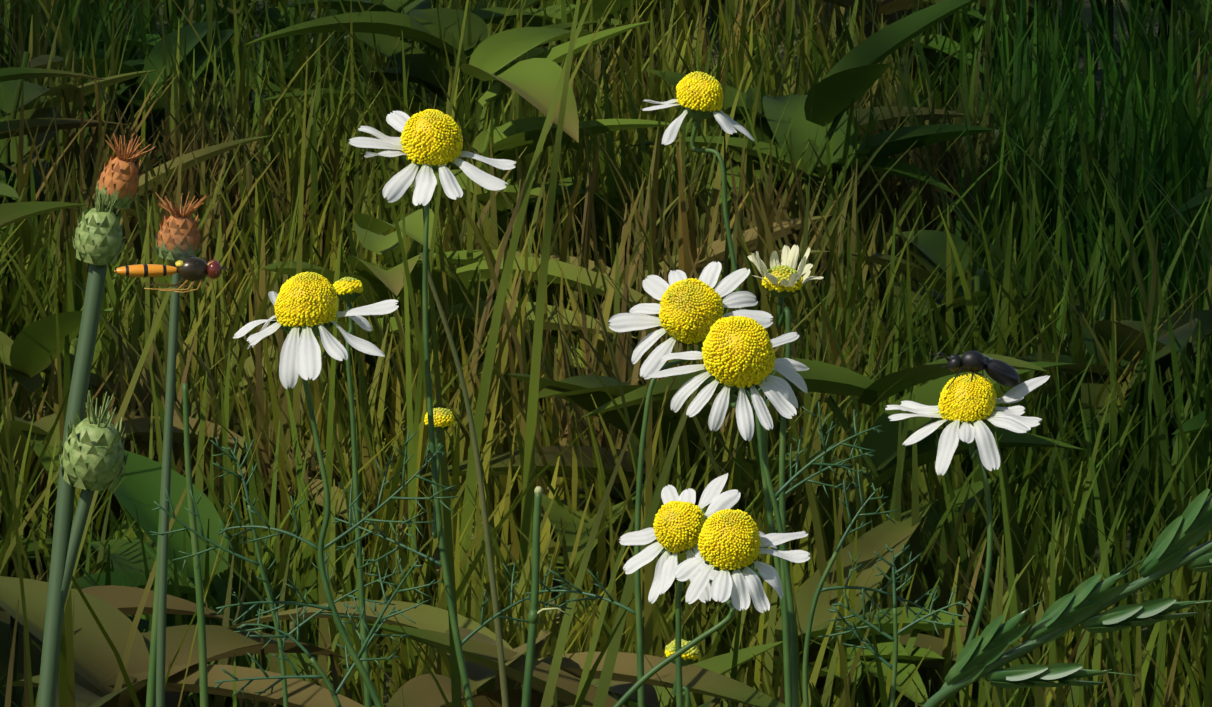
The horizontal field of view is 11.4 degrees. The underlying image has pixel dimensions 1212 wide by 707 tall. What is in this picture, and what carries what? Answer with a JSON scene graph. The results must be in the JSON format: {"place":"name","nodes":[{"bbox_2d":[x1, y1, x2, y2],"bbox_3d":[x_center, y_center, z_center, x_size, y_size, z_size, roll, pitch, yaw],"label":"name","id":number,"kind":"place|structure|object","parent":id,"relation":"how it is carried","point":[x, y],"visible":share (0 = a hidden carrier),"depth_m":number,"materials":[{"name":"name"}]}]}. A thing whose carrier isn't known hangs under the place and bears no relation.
{"place":"outdoors","nodes":[
{"label":"outdoors","id":0,"kind":"place"},
{"bbox_2d":[0,0,1211,706],"bbox_3d":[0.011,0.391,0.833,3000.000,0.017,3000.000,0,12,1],"label":"ground","id":1,"kind":"structure","parent":0,"point":[1086,12],"depth_m":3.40,"materials":[{"name":"green plant"}]},
{"bbox_2d":[37,133,206,706],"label":"thistle buds","id":2,"kind":"object","parent":1,"relation":"on","point":[93,459],"visible":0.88,"depth_m":0.68,"materials":[{"name":"green plant"}]},
{"bbox_2d":[114,204,227,292],"bbox_3d":[-0.056,-0.014,0.778,0.011,0.011,0.011,8,15,34],"label":"insect","id":3,"kind":"object","parent":2,"relation":"on","point":[193,269],"visible":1,"depth_m":0.78,"materials":[{"name":"orange"}]},
{"bbox_2d":[150,436,400,706],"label":"chamomile shoot back","id":4,"kind":"object","parent":1,"relation":"on","point":[279,640],"visible":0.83,"depth_m":0.85,"materials":[{"name":"green"}]},
{"bbox_2d":[214,589,411,706],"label":"chamomile shoot","id":5,"kind":"object","parent":1,"relation":"on","point":[324,677],"visible":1,"depth_m":0.78,"materials":[{"name":"green plant"}]},
{"bbox_2d":[146,252,508,706],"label":"grass stalks","id":6,"kind":"object","parent":1,"relation":"on","point":[151,689],"depth_m":1.02,"materials":[{"name":"green plant"}]},
{"bbox_2d":[216,272,458,706],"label":"chamomile","id":7,"kind":"object","parent":1,"relation":"on","point":[305,308],"visible":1,"depth_m":0.77,"materials":[{"name":"white plant"}]},
{"bbox_2d":[333,277,371,706],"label":"chamomile bud","id":8,"kind":"object","parent":1,"relation":"on","point":[348,290],"visible":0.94,"depth_m":0.83,"materials":[{"name":"yellow"}]},
{"bbox_2d":[332,109,571,706],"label":"chamomile","id":9,"kind":"object","parent":1,"relation":"on","point":[427,142],"visible":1,"depth_m":0.77,"materials":[{"name":"white plant"}]},
{"bbox_2d":[424,407,453,538],"bbox_3d":[-0.022,0.017,0.785,0.004,0.016,0.022,0,12,1],"label":"chamomile bud","id":10,"kind":"object","parent":9,"relation":"attached to","point":[443,418],"visible":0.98,"depth_m":0.79,"materials":[{"name":"yellow plant"}]},
{"bbox_2d":[0,0,960,706],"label":"grass blades","id":11,"kind":"object","parent":1,"relation":"on","point":[66,646],"visible":0.69,"depth_m":2.00,"materials":[{"name":"green plant"}]},
{"bbox_2d":[521,486,569,706],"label":"plant stem","id":12,"kind":"object","parent":1,"relation":"on","point":[533,615],"visible":1,"depth_m":0.76,"materials":[{"name":"green plant"}]},
{"bbox_2d":[0,0,1211,706],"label":"meadow weeds","id":13,"kind":"object","parent":1,"relation":"on","point":[534,74],"visible":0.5,"depth_m":2.28,"materials":[{"name":"green plant"}]},
{"bbox_2d":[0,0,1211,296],"bbox_3d":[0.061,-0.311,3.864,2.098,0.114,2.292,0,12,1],"label":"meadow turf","id":14,"kind":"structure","parent":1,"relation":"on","point":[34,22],"depth_m":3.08,"materials":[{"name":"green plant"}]},
{"bbox_2d":[525,261,772,706],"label":"chamomile","id":15,"kind":"object","parent":1,"relation":"on","point":[690,311],"visible":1,"depth_m":0.76,"materials":[{"name":"white"}]},
{"bbox_2d":[619,473,740,706],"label":"chamomile","id":16,"kind":"object","parent":1,"relation":"on","point":[679,522],"visible":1,"depth_m":0.73,"materials":[{"name":"white"}]},
{"bbox_2d":[665,639,699,706],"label":"chamomile bud","id":17,"kind":"object","parent":1,"relation":"on","point":[689,656],"visible":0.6,"depth_m":0.84,"materials":[{"name":"yellow plant"}]},
{"bbox_2d":[613,509,809,706],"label":"chamomile","id":18,"kind":"object","parent":1,"relation":"on","point":[731,541],"visible":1,"depth_m":0.72,"materials":[{"name":"yellow"}]},
{"bbox_2d":[643,71,790,657],"bbox_3d":[0.015,0.175,0.842,0.021,0.428,0.036,0,12,1],"label":"chamomile","id":19,"kind":"object","parent":1,"relation":"on","point":[700,94],"visible":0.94,"depth_m":0.81,"materials":[{"name":"plant"}]},
{"bbox_2d":[647,316,882,706],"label":"chamomile","id":20,"kind":"object","parent":1,"relation":"on","point":[737,352],"visible":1,"depth_m":0.75,"materials":[{"name":"white plant"}]},
{"bbox_2d":[658,371,874,582],"bbox_3d":[0.022,0.188,0.895,0.026,0.381,0.020,5,13,23],"label":"chamomile shoot back","id":21,"kind":"object","parent":1,"relation":"on","point":[821,470],"visible":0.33,"depth_m":0.86,"materials":[{"name":"green"}]},
{"bbox_2d":[747,244,823,706],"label":"chamomile bud","id":22,"kind":"object","parent":1,"relation":"on","point":[783,280],"visible":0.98,"depth_m":0.77,"materials":[{"name":"plant"}]},
{"bbox_2d":[802,472,940,706],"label":"chamomile shoot","id":23,"kind":"object","parent":1,"relation":"on","point":[819,589],"visible":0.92,"depth_m":0.80,"materials":[{"name":"green plant"}]},
{"bbox_2d":[818,544,968,706],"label":"chamomile shoot","id":24,"kind":"object","parent":1,"relation":"on","point":[894,638],"visible":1,"depth_m":0.75,"materials":[{"name":"green plant"}]},
{"bbox_2d":[885,372,1049,689],"bbox_3d":[0.043,0.200,0.785,0.020,0.402,0.031,4,13,18],"label":"chamomile","id":25,"kind":"object","parent":1,"relation":"on","point":[965,408],"visible":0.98,"depth_m":0.75,"materials":[{"name":"white plant"}]},
{"bbox_2d":[930,351,1020,388],"bbox_3d":[0.046,0.003,0.751,0.011,0.006,0.008,0,12,1],"label":"beetle","id":26,"kind":"object","parent":25,"relation":"on","point":[997,371],"visible":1,"depth_m":0.75,"materials":[{"name":"black"}]},
{"bbox_2d":[923,488,1211,706],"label":"ryegrass spike","id":27,"kind":"object","parent":1,"relation":"on","point":[1085,603],"visible":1,"depth_m":0.71,"materials":[{"name":"green plant"}]}
]}

